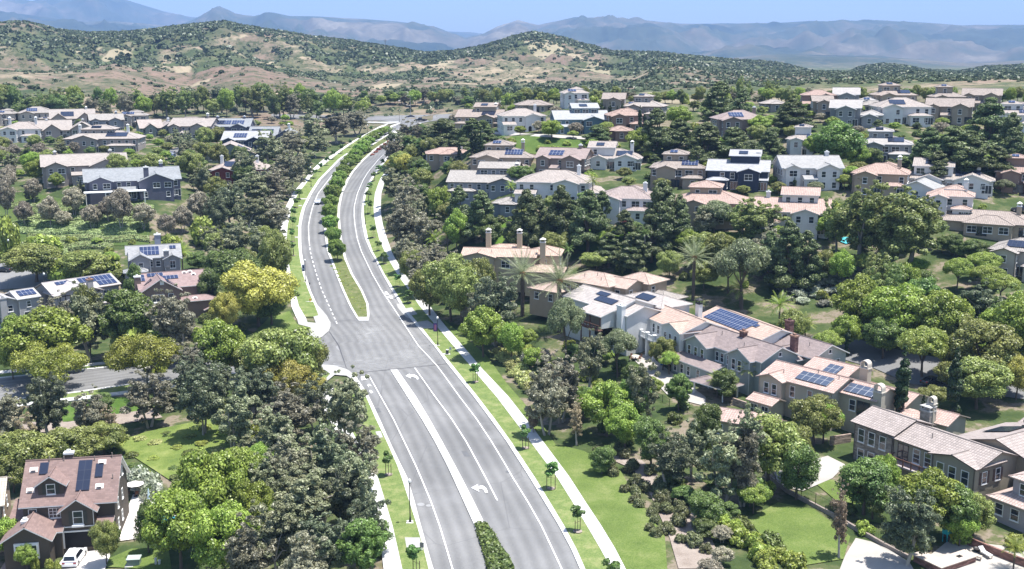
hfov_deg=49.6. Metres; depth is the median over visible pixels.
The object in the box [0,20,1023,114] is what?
chaparral
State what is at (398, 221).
gum tree
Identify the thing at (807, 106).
evergreen tree
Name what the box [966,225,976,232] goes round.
window
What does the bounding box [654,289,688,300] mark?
house
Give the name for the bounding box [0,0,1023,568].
ground
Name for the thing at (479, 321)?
broadleaf tree
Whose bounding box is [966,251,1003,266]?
feathery tree
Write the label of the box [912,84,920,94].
broadleaf tree
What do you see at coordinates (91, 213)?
grey tree
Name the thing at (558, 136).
road
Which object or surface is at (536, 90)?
evergreen tree
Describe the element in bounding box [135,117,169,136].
house
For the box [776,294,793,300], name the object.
flowering shrub
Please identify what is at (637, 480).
bush
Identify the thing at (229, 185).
gum tree
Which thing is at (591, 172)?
broadleaf tree
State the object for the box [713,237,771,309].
willowy tree
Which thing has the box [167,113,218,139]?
house
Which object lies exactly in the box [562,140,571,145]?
shrub
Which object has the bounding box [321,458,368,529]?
gum tree
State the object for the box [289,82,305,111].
broadleaf tree
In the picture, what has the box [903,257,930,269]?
broadleaf tree
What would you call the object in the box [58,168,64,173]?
window
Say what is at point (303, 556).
gum tree
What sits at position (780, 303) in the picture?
palm tree
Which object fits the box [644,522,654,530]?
bush
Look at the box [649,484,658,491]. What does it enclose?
bush
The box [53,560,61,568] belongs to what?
shrub
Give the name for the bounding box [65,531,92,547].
garage door
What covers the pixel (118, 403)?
ground cover bank
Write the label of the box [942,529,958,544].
play slide
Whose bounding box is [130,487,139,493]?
garden table
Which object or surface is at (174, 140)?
gum tree
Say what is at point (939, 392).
broadleaf tree
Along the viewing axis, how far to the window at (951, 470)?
152.63 m
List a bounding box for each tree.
[0,84,10,108]
[0,90,6,109]
[0,136,9,147]
[0,149,9,166]
[0,164,16,172]
[0,168,17,185]
[0,176,15,216]
[0,214,20,252]
[0,243,62,281]
[0,305,93,371]
[0,313,33,336]
[0,345,20,378]
[0,385,28,433]
[0,429,63,470]
[0,454,33,492]
[0,516,16,550]
[2,150,20,166]
[5,85,22,110]
[5,423,21,432]
[6,144,21,153]
[7,340,89,381]
[11,98,28,111]
[11,406,37,431]
[13,200,33,223]
[13,543,38,568]
[16,169,24,175]
[17,97,36,111]
[18,151,39,167]
[20,371,69,433]
[22,159,42,178]
[23,143,32,147]
[23,178,42,202]
[23,191,38,201]
[24,147,31,152]
[24,236,32,242]
[26,134,42,145]
[30,142,48,152]
[31,91,43,102]
[31,97,48,107]
[36,289,74,341]
[36,425,93,457]
[37,195,60,226]
[38,149,53,157]
[43,87,68,108]
[43,136,55,143]
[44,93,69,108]
[47,172,64,189]
[52,138,68,153]
[53,210,72,226]
[57,250,110,275]
[61,186,85,214]
[62,150,72,153]
[65,85,84,101]
[67,98,77,108]
[67,141,79,151]
[68,280,117,361]
[69,90,84,108]
[70,383,111,425]
[73,283,101,354]
[74,179,85,194]
[75,405,105,426]
[79,204,102,227]
[83,96,97,110]
[83,146,95,152]
[84,421,129,455]
[87,392,114,411]
[88,520,119,565]
[90,86,104,111]
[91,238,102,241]
[96,288,157,341]
[97,196,110,220]
[98,98,111,113]
[98,145,109,151]
[100,403,116,423]
[102,332,183,388]
[103,87,117,104]
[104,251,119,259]
[105,152,128,167]
[106,187,133,228]
[109,321,157,352]
[111,268,125,282]
[112,94,129,111]
[113,89,133,112]
[116,529,121,542]
[119,365,173,428]
[122,262,140,292]
[123,148,134,153]
[128,86,142,108]
[129,158,139,166]
[130,154,141,159]
[132,202,156,229]
[133,96,152,112]
[133,498,156,552]
[138,152,167,166]
[139,328,168,340]
[140,487,209,568]
[143,282,196,363]
[145,134,152,138]
[149,89,156,113]
[152,94,163,116]
[152,138,163,147]
[152,147,162,153]
[155,86,175,117]
[156,213,175,234]
[158,129,168,137]
[159,151,170,156]
[160,142,172,150]
[164,135,172,142]
[167,156,175,162]
[167,384,179,407]
[169,446,248,511]
[170,127,188,144]
[170,337,207,375]
[170,351,208,393]
[172,206,192,232]
[173,93,179,111]
[174,86,193,116]
[174,150,202,178]
[174,351,226,434]
[175,140,197,155]
[177,133,194,147]
[178,342,190,349]
[181,240,192,269]
[184,86,193,112]
[185,250,205,268]
[185,499,260,568]
[186,171,196,177]
[186,174,196,190]
[186,190,209,216]
[188,138,197,144]
[189,215,218,246]
[190,87,201,114]
[191,317,246,367]
[192,142,210,156]
[193,162,211,191]
[194,126,214,142]
[196,85,209,113]
[196,267,224,295]
[197,156,208,172]
[199,225,218,240]
[199,356,236,398]
[201,232,228,251]
[202,98,221,116]
[202,176,226,196]
[202,188,226,228]
[202,250,218,268]
[203,356,226,390]
[206,143,228,163]
[206,234,226,252]
[208,85,227,112]
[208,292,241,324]
[210,375,259,447]
[211,126,224,142]
[211,247,248,288]
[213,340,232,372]
[215,184,245,227]
[217,88,234,116]
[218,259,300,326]
[219,215,249,249]
[219,250,263,288]
[221,509,277,568]
[224,363,280,425]
[224,446,262,480]
[226,182,232,190]
[230,146,249,158]
[230,149,258,179]
[231,164,253,181]
[231,165,273,202]
[231,344,251,379]
[231,478,273,523]
[233,82,242,111]
[233,195,270,227]
[236,325,323,377]
[236,432,259,447]
[237,86,250,111]
[239,250,257,257]
[241,84,263,117]
[241,92,261,109]
[244,220,264,252]
[246,163,288,200]
[246,225,271,244]
[246,448,281,491]
[248,401,294,456]
[249,350,282,402]
[249,488,306,568]
[250,441,274,457]
[251,82,273,111]
[251,146,266,161]
[253,130,282,163]
[254,291,287,324]
[258,228,292,271]
[258,377,320,434]
[259,189,290,228]
[262,358,312,396]
[263,424,315,489]
[265,221,285,232]
[266,82,291,117]
[266,93,280,116]
[267,116,275,123]
[267,144,306,191]
[267,500,278,511]
[272,452,318,499]
[273,463,338,534]
[277,350,318,379]
[277,418,340,477]
[278,524,328,568]
[280,114,289,119]
[280,125,307,157]
[280,146,294,158]
[280,174,296,198]
[282,90,300,118]
[284,121,293,125]
[288,133,309,155]
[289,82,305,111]
[289,208,296,216]
[289,228,294,241]
[290,217,296,227]
[290,242,295,255]
[293,144,315,179]
[293,372,329,429]
[295,189,302,193]
[295,506,350,568]
[298,109,329,146]
[300,94,312,112]
[301,88,319,104]
[305,131,331,157]
[306,429,349,479]
[307,343,329,376]
[308,373,326,393]
[312,100,324,117]
[318,110,355,143]
[321,194,338,204]
[321,203,336,216]
[321,215,339,227]
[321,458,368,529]
[322,88,342,115]
[323,184,341,196]
[324,226,341,240]
[324,365,369,436]
[327,238,345,260]
[328,176,344,187]
[332,170,346,178]
[333,412,381,476]
[335,164,351,173]
[335,517,386,568]
[337,93,351,114]
[340,106,370,135]
[340,158,355,166]
[340,444,376,500]
[343,153,358,161]
[345,93,355,112]
[346,479,390,535]
[347,149,362,155]
[352,143,367,152]
[354,100,368,111]
[357,140,370,145]
[358,90,368,97]
[362,136,374,143]
[364,190,371,200]
[367,93,377,101]
[367,200,372,213]
[368,133,379,139]
[369,225,375,237]
[372,130,383,136]
[375,95,386,104]
[375,165,381,173]
[375,240,381,250]
[377,127,387,132]
[379,518,394,549]
[380,135,403,159]
[380,252,388,263]
[381,163,409,197]
[382,193,427,241]
[382,451,392,475]
[383,90,393,103]
[385,126,405,151]
[388,150,410,174]
[390,92,400,101]
[391,174,422,209]
[392,231,421,262]
[393,117,422,138]
[393,153,410,174]
[393,274,401,281]
[398,91,407,95]
[399,93,410,102]
[399,249,425,279]
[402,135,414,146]
[403,135,417,146]
[403,144,422,156]
[405,193,428,234]
[405,247,430,278]
[405,290,413,302]
[405,544,421,568]
[407,89,421,105]
[407,156,422,168]
[407,267,439,315]
[408,159,430,175]
[409,168,433,185]
[409,210,443,252]
[413,138,424,155]
[414,183,429,202]
[416,128,431,151]
[416,238,447,263]
[418,87,428,102]
[418,123,426,133]
[419,137,440,153]
[420,252,476,321]
[423,118,454,146]
[424,229,442,247]
[427,91,436,100]
[427,185,451,220]
[427,210,435,219]
[435,202,449,221]
[436,89,448,104]
[438,228,452,252]
[440,161,450,173]
[440,264,480,325]
[442,128,469,149]
[443,208,469,252]
[444,89,453,98]
[445,185,469,221]
[447,160,467,175]
[448,113,455,122]
[452,95,463,104]
[453,228,470,249]
[455,118,482,149]
[457,143,461,160]
[457,305,504,356]
[460,87,469,97]
[460,96,473,103]
[461,190,501,242]
[461,307,467,317]
[465,256,496,291]
[466,292,496,314]
[467,271,519,345]
[468,363,480,381]
[469,128,474,155]
[472,130,476,153]
[473,87,480,100]
[474,214,501,238]
[475,132,480,152]
[478,89,489,101]
[478,120,490,129]
[478,130,482,151]
[481,126,497,146]
[484,92,494,101]
[496,322,524,355]
[498,244,549,316]
[501,209,518,243]
[504,228,531,244]
[505,180,516,196]
[506,165,534,178]
[507,104,514,110]
[510,189,544,246]
[511,90,525,102]
[514,126,525,131]
[518,87,533,100]
[520,424,530,448]
[522,329,537,344]
[523,347,543,365]
[524,355,568,435]
[526,405,539,432]
[528,247,587,332]
[529,194,552,243]
[530,348,551,366]
[531,120,543,132]
[533,87,543,97]
[533,349,586,423]
[541,120,563,139]
[541,231,566,250]
[543,184,572,234]
[544,195,553,205]
[544,461,558,489]
[546,297,585,360]
[548,88,559,103]
[549,93,559,103]
[549,106,561,110]
[554,232,571,247]
[561,241,572,269]
[564,343,579,358]
[565,200,589,233]
[566,398,582,445]
[567,131,578,135]
[568,122,583,131]
[568,189,608,251]
[570,505,585,532]
[574,385,591,420]
[576,191,583,205]
[577,327,606,386]
[577,379,634,436]
[579,252,614,270]
[580,86,589,91]
[581,124,611,140]
[584,171,597,176]
[585,173,599,189]
[588,445,616,473]
[589,89,602,98]
[590,190,613,231]
[591,378,603,388]
[594,231,610,244]
[595,232,621,266]
[597,350,614,362]
[598,103,605,109]
[599,122,613,128]
[599,327,637,377]
[601,558,620,568]
[603,126,611,135]
[603,402,643,447]
[610,209,635,240]
[611,86,620,91]
[611,359,627,372]
[612,231,650,273]
[616,167,631,176]
[619,380,651,412]
[621,177,635,185]
[621,364,639,379]
[625,127,655,152]
[625,355,661,421]
[626,91,637,101]
[630,221,643,232]
[632,415,670,463]
[633,208,667,262]
[636,179,684,250]
[638,105,641,127]
[638,107,673,153]
[638,225,651,266]
[641,151,654,157]
[646,154,661,164]
[647,376,663,391]
[647,422,700,481]
[648,337,677,369]
[650,92,659,100]
[650,142,662,155]
[652,178,670,185]
[654,94,661,101]
[656,250,683,278]
[658,350,679,373]
[660,91,668,102]
[661,118,693,150]
[664,373,693,411]
[665,105,693,121]
[666,89,675,100]
[667,194,694,247]
[670,485,694,502]
[673,228,698,253]
[674,235,716,300]
[676,89,685,103]
[681,413,711,479]
[682,231,715,262]
[686,121,728,158]
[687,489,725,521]
[688,100,700,110]
[688,146,708,176]
[688,402,722,449]
[689,262,718,289]
[691,93,704,100]
[692,517,717,537]
[693,204,719,232]
[693,403,767,502]
[695,86,705,98]
[696,557,723,568]
[697,199,732,233]
[699,105,710,112]
[700,81,733,120]
[703,475,721,487]
[704,231,735,257]
[709,251,748,293]
[710,368,738,402]
[710,546,734,564]
[711,525,733,542]
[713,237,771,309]
[716,126,749,158]
[718,410,763,506]
[720,501,740,519]
[724,198,756,234]
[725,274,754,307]
[728,88,757,114]
[730,87,736,98]
[730,197,790,238]
[733,76,750,96]
[735,476,769,506]
[736,185,750,194]
[736,483,772,513]
[737,359,757,375]
[742,412,807,481]
[743,140,759,147]
[745,141,764,159]
[746,125,765,141]
[747,115,775,126]
[752,94,763,101]
[752,231,777,275]
[753,222,779,271]
[756,127,786,158]
[757,87,764,94]
[757,106,768,114]
[761,88,774,99]
[761,154,773,164]
[763,220,814,290]
[764,78,779,97]
[764,290,793,323]
[766,127,779,133]
[769,273,795,293]
[771,181,786,193]
[771,225,783,236]
[772,98,817,130]
[772,146,788,155]
[775,88,784,100]
[776,308,811,334]
[778,441,821,499]
[781,86,797,100]
[783,125,794,135]
[787,421,814,451]
[788,393,844,445]
[790,230,827,289]
[794,87,805,94]
[798,103,810,110]
[802,133,815,152]
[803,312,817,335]
[805,111,815,116]
[807,182,823,189]
[812,120,867,157]
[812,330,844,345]
[814,113,827,119]
[814,402,845,442]
[816,215,837,239]
[817,250,836,276]
[822,193,852,251]
[824,116,840,123]
[828,248,855,281]
[829,273,880,336]
[829,313,862,341]
[829,479,848,557]
[833,179,892,271]
[834,456,898,515]
[835,174,851,189]
[843,142,871,163]
[843,166,857,176]
[844,327,851,356]
[848,161,867,167]
[852,125,865,131]
[854,246,892,287]
[854,253,871,268]
[859,86,866,97]
[859,478,891,518]
[860,147,883,163]
[861,282,937,347]
[861,316,906,358]
[868,186,915,270]
[869,119,883,128]
[869,256,905,287]
[874,453,901,486]
[875,185,948,262]
[880,314,903,351]
[880,484,942,565]
[885,262,920,282]
[888,122,901,130]
[893,345,911,412]
[895,156,912,167]
[896,466,964,532]
[897,325,950,376]
[902,88,916,93]
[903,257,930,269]
[905,276,940,325]
[907,126,939,169]
[910,288,975,334]
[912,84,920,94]
[912,122,923,128]
[915,268,938,281]
[917,384,946,404]
[919,87,928,100]
[919,394,924,410]
[920,125,976,169]
[921,150,953,181]
[922,195,944,235]
[926,87,935,97]
[932,360,970,384]
[932,482,980,541]
[933,122,949,132]
[935,117,949,122]
[935,235,950,252]
[939,344,961,361]
[941,234,963,254]
[941,503,981,545]
[942,257,974,289]
[942,312,986,335]
[945,355,1014,409]
[946,347,964,413]
[947,130,995,173]
[948,239,964,256]
[948,320,1023,364]
[956,243,965,257]
[958,278,1003,320]
[960,239,984,255]
[963,96,1009,145]
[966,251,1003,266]
[969,265,1006,288]
[972,241,991,252]
[972,492,996,537]
[975,145,1016,182]
[979,307,995,324]
[979,350,1018,377]
[981,273,1021,295]
[989,112,1023,159]
[990,283,1023,308]
[992,290,1023,353]
[993,179,1015,195]
[998,534,1023,568]
[1004,87,1016,98]
[1005,354,1023,399]
[1014,347,1023,353]
[1015,86,1023,100]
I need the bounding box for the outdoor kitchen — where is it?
[912,549,977,568]
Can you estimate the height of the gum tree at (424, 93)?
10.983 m
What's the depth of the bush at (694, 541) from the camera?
140.57 m
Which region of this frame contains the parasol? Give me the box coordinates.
[127,480,143,496]
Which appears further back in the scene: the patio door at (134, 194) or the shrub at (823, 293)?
the patio door at (134, 194)
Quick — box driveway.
[59,550,109,568]
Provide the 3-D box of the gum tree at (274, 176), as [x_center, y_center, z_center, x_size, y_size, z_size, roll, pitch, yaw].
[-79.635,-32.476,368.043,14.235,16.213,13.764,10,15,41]
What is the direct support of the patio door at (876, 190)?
in the house at (893, 175)
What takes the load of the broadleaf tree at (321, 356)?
on the ground at (838, 44)
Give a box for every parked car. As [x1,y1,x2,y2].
[0,266,11,271]
[62,547,87,566]
[920,375,945,384]
[1011,205,1023,211]
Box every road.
[0,263,49,289]
[0,361,234,399]
[271,114,450,122]
[301,116,578,568]
[481,130,585,138]
[810,336,1023,398]
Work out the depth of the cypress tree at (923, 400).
177.02 m
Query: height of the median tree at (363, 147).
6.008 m
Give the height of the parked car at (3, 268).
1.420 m
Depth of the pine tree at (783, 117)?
353.72 m
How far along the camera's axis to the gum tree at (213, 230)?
314.10 m
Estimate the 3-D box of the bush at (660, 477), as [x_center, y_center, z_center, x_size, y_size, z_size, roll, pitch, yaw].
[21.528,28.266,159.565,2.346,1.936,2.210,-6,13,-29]
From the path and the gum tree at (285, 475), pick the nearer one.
the gum tree at (285, 475)
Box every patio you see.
[119,488,160,540]
[775,456,844,490]
[840,538,912,568]
[931,541,1023,568]
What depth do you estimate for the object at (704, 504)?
144.31 m
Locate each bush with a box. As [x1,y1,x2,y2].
[172,111,181,114]
[607,465,619,473]
[607,466,619,477]
[614,440,623,449]
[617,447,630,458]
[619,483,629,492]
[622,463,634,473]
[624,458,639,468]
[627,477,633,484]
[628,493,641,503]
[630,484,639,493]
[631,476,644,486]
[631,488,641,496]
[633,498,645,507]
[639,480,650,492]
[643,463,657,474]
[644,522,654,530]
[646,507,658,516]
[647,502,659,512]
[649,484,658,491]
[649,514,659,522]
[649,526,662,537]
[652,487,662,497]
[653,475,666,482]
[653,478,660,485]
[653,493,665,502]
[657,481,669,490]
[658,501,673,513]
[659,524,668,534]
[660,488,672,495]
[660,520,673,532]
[663,495,674,505]
[663,523,676,535]
[669,513,686,526]
[673,499,685,508]
[673,504,690,516]
[673,515,685,526]
[674,533,685,542]
[685,531,698,541]
[687,534,703,548]
[690,517,697,529]
[699,542,712,554]
[891,79,900,83]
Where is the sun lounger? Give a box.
[978,546,992,558]
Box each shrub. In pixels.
[0,249,6,257]
[28,233,63,248]
[30,556,39,568]
[44,558,53,568]
[47,257,89,280]
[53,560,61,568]
[65,236,77,242]
[86,252,121,274]
[103,246,113,252]
[109,449,122,454]
[125,451,138,457]
[126,462,135,467]
[127,464,162,489]
[128,239,135,244]
[133,435,146,440]
[138,478,163,500]
[144,358,169,372]
[147,439,162,445]
[148,455,159,459]
[161,233,186,255]
[168,464,177,469]
[169,474,178,480]
[170,444,182,449]
[182,433,196,439]
[182,448,197,455]
[194,439,208,445]
[197,312,211,323]
[197,424,211,430]
[210,446,225,453]
[215,430,225,435]
[233,322,246,331]
[245,424,261,438]
[292,289,299,296]
[361,96,371,106]
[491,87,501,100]
[492,346,501,354]
[494,350,509,362]
[496,215,507,223]
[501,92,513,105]
[502,348,517,355]
[502,357,513,366]
[505,362,516,371]
[507,368,519,376]
[510,355,521,362]
[513,363,528,370]
[514,370,530,382]
[518,376,531,388]
[522,344,532,350]
[523,381,535,391]
[532,364,541,372]
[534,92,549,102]
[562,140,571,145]
[562,340,575,349]
[578,366,597,381]
[589,95,599,102]
[597,422,611,433]
[615,264,625,272]
[623,438,634,445]
[643,172,650,178]
[661,474,687,486]
[666,411,683,424]
[675,400,690,409]
[678,271,688,279]
[680,93,689,103]
[690,122,699,128]
[715,514,733,524]
[724,519,745,528]
[725,522,737,531]
[729,529,746,547]
[731,525,749,544]
[735,514,754,529]
[737,230,749,238]
[742,531,760,547]
[743,531,760,544]
[747,541,768,562]
[748,538,767,551]
[753,546,778,566]
[757,560,777,568]
[758,530,786,549]
[762,479,775,493]
[768,176,776,183]
[775,546,786,562]
[776,286,795,291]
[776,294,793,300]
[780,550,793,566]
[783,551,807,568]
[791,288,808,296]
[795,296,810,303]
[807,283,823,291]
[809,290,821,297]
[815,278,828,285]
[815,289,828,299]
[815,299,831,305]
[823,287,834,293]
[824,277,837,284]
[829,272,840,279]
[831,201,841,208]
[835,278,846,285]
[845,502,857,515]
[856,519,876,536]
[910,535,932,551]
[911,129,920,136]
[949,534,972,544]
[978,203,987,209]
[1004,532,1023,551]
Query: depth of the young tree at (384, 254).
309.25 m
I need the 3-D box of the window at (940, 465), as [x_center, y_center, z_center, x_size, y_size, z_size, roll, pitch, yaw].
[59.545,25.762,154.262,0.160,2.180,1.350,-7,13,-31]
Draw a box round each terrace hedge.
[8,201,66,208]
[11,219,150,227]
[19,214,141,221]
[19,226,136,235]
[20,241,114,250]
[27,233,150,243]
[31,207,134,215]
[56,248,67,254]
[131,202,154,209]
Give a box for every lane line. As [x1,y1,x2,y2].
[308,139,378,245]
[354,156,561,568]
[370,377,452,568]
[415,368,497,499]
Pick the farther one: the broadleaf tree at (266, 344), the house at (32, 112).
the house at (32, 112)
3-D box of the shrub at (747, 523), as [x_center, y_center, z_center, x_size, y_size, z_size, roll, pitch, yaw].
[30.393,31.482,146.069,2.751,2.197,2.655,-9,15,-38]
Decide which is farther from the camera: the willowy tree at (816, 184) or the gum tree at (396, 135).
the gum tree at (396, 135)
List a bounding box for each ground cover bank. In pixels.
[0,192,148,245]
[62,397,137,421]
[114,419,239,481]
[489,135,587,153]
[491,216,759,251]
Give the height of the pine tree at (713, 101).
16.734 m
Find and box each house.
[0,108,17,125]
[0,116,42,142]
[0,287,40,328]
[0,449,130,568]
[0,476,12,552]
[16,106,49,121]
[34,273,120,310]
[36,118,91,139]
[39,149,127,188]
[49,106,94,125]
[63,124,145,152]
[82,159,181,205]
[87,110,124,129]
[122,110,149,127]
[123,233,182,278]
[133,268,216,317]
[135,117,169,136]
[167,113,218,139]
[205,141,255,162]
[208,155,269,185]
[215,115,255,130]
[221,131,272,148]
[249,123,296,139]
[425,146,466,170]
[446,161,522,209]
[453,102,505,129]
[461,228,566,295]
[469,139,534,169]
[496,104,547,135]
[513,164,604,202]
[514,100,553,112]
[526,270,669,316]
[534,143,593,173]
[549,103,607,134]
[559,86,591,108]
[562,284,692,355]
[587,140,642,170]
[599,181,652,224]
[601,92,633,110]
[604,107,646,130]
[623,93,668,119]
[639,298,796,364]
[649,148,706,188]
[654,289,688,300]
[671,318,849,395]
[674,180,748,228]
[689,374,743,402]
[705,149,771,191]
[709,106,767,137]
[716,406,786,441]
[745,356,970,434]
[754,186,831,239]
[758,99,783,111]
[771,150,844,190]
[785,123,818,154]
[799,90,836,105]
[809,95,833,118]
[829,99,883,127]
[832,87,878,101]
[850,155,911,201]
[850,403,1023,500]
[857,126,913,166]
[861,100,879,111]
[868,82,918,100]
[868,97,932,126]
[903,177,944,200]
[909,157,995,198]
[925,98,974,125]
[925,178,975,215]
[926,84,966,97]
[942,202,1023,240]
[961,88,1002,110]
[986,471,1023,532]
[987,237,1023,281]
[993,100,1023,132]
[994,153,1023,193]
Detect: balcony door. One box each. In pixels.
[856,400,869,414]
[897,442,908,462]
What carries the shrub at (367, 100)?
on the ground at (838, 44)
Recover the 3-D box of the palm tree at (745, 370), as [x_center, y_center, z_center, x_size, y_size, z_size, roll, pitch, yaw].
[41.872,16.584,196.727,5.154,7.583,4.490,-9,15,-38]
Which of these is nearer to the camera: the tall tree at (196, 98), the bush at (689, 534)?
the bush at (689, 534)
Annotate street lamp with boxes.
[302,259,307,281]
[406,479,412,522]
[433,316,439,345]
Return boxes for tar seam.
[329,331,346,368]
[357,364,441,372]
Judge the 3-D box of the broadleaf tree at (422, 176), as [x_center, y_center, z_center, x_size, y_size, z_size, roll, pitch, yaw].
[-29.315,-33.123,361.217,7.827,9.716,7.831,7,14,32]
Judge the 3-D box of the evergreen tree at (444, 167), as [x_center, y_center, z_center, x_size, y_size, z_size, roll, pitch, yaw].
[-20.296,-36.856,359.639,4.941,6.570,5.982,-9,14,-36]
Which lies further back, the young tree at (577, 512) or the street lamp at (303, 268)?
the street lamp at (303, 268)
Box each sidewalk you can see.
[0,362,104,373]
[16,378,250,406]
[281,124,387,318]
[297,306,330,339]
[321,120,400,123]
[321,364,351,379]
[323,388,401,568]
[374,174,625,568]
[375,431,382,437]
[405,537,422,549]
[406,307,416,314]
[418,320,432,327]
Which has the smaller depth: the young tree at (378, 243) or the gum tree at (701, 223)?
the gum tree at (701, 223)
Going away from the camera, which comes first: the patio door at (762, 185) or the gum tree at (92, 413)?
the gum tree at (92, 413)
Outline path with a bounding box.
[631,354,705,404]
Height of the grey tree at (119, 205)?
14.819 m
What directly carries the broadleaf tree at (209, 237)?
on the ground at (838, 44)
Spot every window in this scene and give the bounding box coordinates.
[8,305,13,312]
[14,545,38,556]
[28,509,36,514]
[46,484,55,495]
[48,507,60,518]
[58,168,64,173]
[72,511,83,524]
[103,183,110,188]
[152,294,163,302]
[153,182,159,187]
[156,261,160,266]
[164,182,171,187]
[170,260,175,268]
[480,170,487,173]
[501,261,509,268]
[505,207,509,212]
[507,126,512,130]
[534,291,538,299]
[548,294,552,301]
[562,282,570,290]
[566,161,573,167]
[586,121,591,126]
[616,118,622,122]
[627,161,634,166]
[631,201,639,206]
[635,213,639,219]
[652,323,654,332]
[676,170,681,176]
[679,363,683,372]
[685,170,692,174]
[686,366,689,376]
[687,344,690,353]
[696,369,699,377]
[700,348,703,357]
[715,351,718,361]
[720,352,723,363]
[730,173,734,178]
[731,358,735,369]
[737,360,741,371]
[744,174,752,180]
[750,402,757,411]
[761,405,768,412]
[763,381,768,393]
[771,384,776,395]
[789,170,797,176]
[789,385,794,398]
[796,216,800,223]
[807,390,812,398]
[808,217,813,223]
[821,171,825,177]
[831,182,835,188]
[832,171,836,177]
[848,399,855,411]
[857,428,864,443]
[857,448,863,460]
[862,177,867,183]
[867,431,874,447]
[867,451,874,459]
[877,176,881,182]
[878,435,885,451]
[883,146,888,152]
[891,147,899,151]
[894,118,900,123]
[899,177,903,183]
[911,448,920,465]
[916,168,924,174]
[923,452,931,467]
[936,461,943,472]
[947,198,952,205]
[948,465,955,479]
[960,470,968,487]
[962,199,967,205]
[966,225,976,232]
[968,183,973,189]
[981,471,987,485]
[982,226,992,233]
[994,501,1003,516]
[995,467,1000,481]
[998,227,1008,235]
[1000,255,1006,262]
[1009,508,1019,523]
[1019,483,1023,496]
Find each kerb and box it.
[0,357,182,378]
[18,372,235,398]
[298,123,399,311]
[324,128,399,320]
[352,376,433,568]
[361,123,584,568]
[390,370,486,563]
[397,304,408,317]
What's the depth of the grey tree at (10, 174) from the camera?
350.14 m
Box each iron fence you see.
[594,356,669,406]
[763,471,910,558]
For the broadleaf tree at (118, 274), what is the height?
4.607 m
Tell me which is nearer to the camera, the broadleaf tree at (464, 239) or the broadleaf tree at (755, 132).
the broadleaf tree at (464, 239)
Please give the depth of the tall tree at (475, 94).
620.11 m
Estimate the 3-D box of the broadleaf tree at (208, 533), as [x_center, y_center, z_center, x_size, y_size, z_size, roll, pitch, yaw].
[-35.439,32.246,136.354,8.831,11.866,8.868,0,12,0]
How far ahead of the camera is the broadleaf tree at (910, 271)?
231.03 m
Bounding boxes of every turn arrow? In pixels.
[406,374,418,378]
[472,484,487,492]
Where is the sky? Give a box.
[29,0,1023,33]
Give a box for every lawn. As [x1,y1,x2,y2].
[106,547,171,568]
[253,311,308,335]
[441,318,666,568]
[748,502,849,564]
[818,479,880,522]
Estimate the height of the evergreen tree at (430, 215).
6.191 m
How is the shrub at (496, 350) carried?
on the ground at (838, 44)
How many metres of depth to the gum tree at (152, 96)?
571.09 m
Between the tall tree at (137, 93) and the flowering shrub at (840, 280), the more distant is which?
the tall tree at (137, 93)
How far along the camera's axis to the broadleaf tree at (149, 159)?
362.00 m
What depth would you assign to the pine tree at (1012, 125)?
315.94 m
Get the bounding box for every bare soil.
[0,409,161,434]
[613,455,721,568]
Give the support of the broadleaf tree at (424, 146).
on the ground at (838, 44)
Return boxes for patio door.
[129,192,136,198]
[174,189,180,195]
[444,156,451,161]
[607,161,613,168]
[632,162,640,169]
[671,179,679,187]
[730,181,737,189]
[758,182,766,190]
[817,229,826,234]
[850,119,857,125]
[870,188,879,195]
[878,155,886,162]
[896,189,905,197]
[902,117,906,123]
[925,118,932,124]
[964,117,971,123]
[975,226,986,235]
[981,185,991,193]
[1013,184,1023,192]
[1016,266,1022,276]
[1018,228,1023,237]
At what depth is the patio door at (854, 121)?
356.62 m
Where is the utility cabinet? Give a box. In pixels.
[125,554,141,568]
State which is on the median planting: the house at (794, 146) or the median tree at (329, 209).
the median tree at (329, 209)
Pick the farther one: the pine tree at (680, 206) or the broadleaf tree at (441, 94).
the broadleaf tree at (441, 94)
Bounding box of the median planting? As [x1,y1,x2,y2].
[326,136,386,316]
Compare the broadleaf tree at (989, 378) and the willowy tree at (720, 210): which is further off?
the willowy tree at (720, 210)
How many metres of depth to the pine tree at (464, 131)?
368.11 m
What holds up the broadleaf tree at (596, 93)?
on the ground at (838, 44)
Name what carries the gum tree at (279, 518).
on the ground at (838, 44)
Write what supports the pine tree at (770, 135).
on the ground at (838, 44)
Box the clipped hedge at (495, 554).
[474,520,514,568]
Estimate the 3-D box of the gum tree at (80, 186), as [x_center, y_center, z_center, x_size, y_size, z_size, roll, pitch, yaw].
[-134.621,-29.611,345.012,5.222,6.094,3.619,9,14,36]
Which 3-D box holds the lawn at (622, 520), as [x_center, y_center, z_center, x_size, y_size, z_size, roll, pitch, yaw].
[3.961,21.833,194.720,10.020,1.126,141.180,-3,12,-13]
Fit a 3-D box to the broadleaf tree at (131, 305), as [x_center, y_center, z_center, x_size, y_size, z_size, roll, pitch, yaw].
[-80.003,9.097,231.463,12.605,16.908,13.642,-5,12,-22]
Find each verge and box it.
[0,364,105,376]
[16,374,234,402]
[287,126,388,316]
[334,388,427,568]
[364,164,606,568]
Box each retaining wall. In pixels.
[732,398,746,408]
[829,433,850,444]
[942,534,1023,566]
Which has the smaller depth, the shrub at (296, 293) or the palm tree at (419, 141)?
the shrub at (296, 293)
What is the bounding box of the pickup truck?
[415,117,426,120]
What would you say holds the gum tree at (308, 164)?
on the ground at (838, 44)
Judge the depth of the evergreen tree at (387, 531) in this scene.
139.39 m
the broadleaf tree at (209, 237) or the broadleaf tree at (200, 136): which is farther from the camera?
the broadleaf tree at (200, 136)

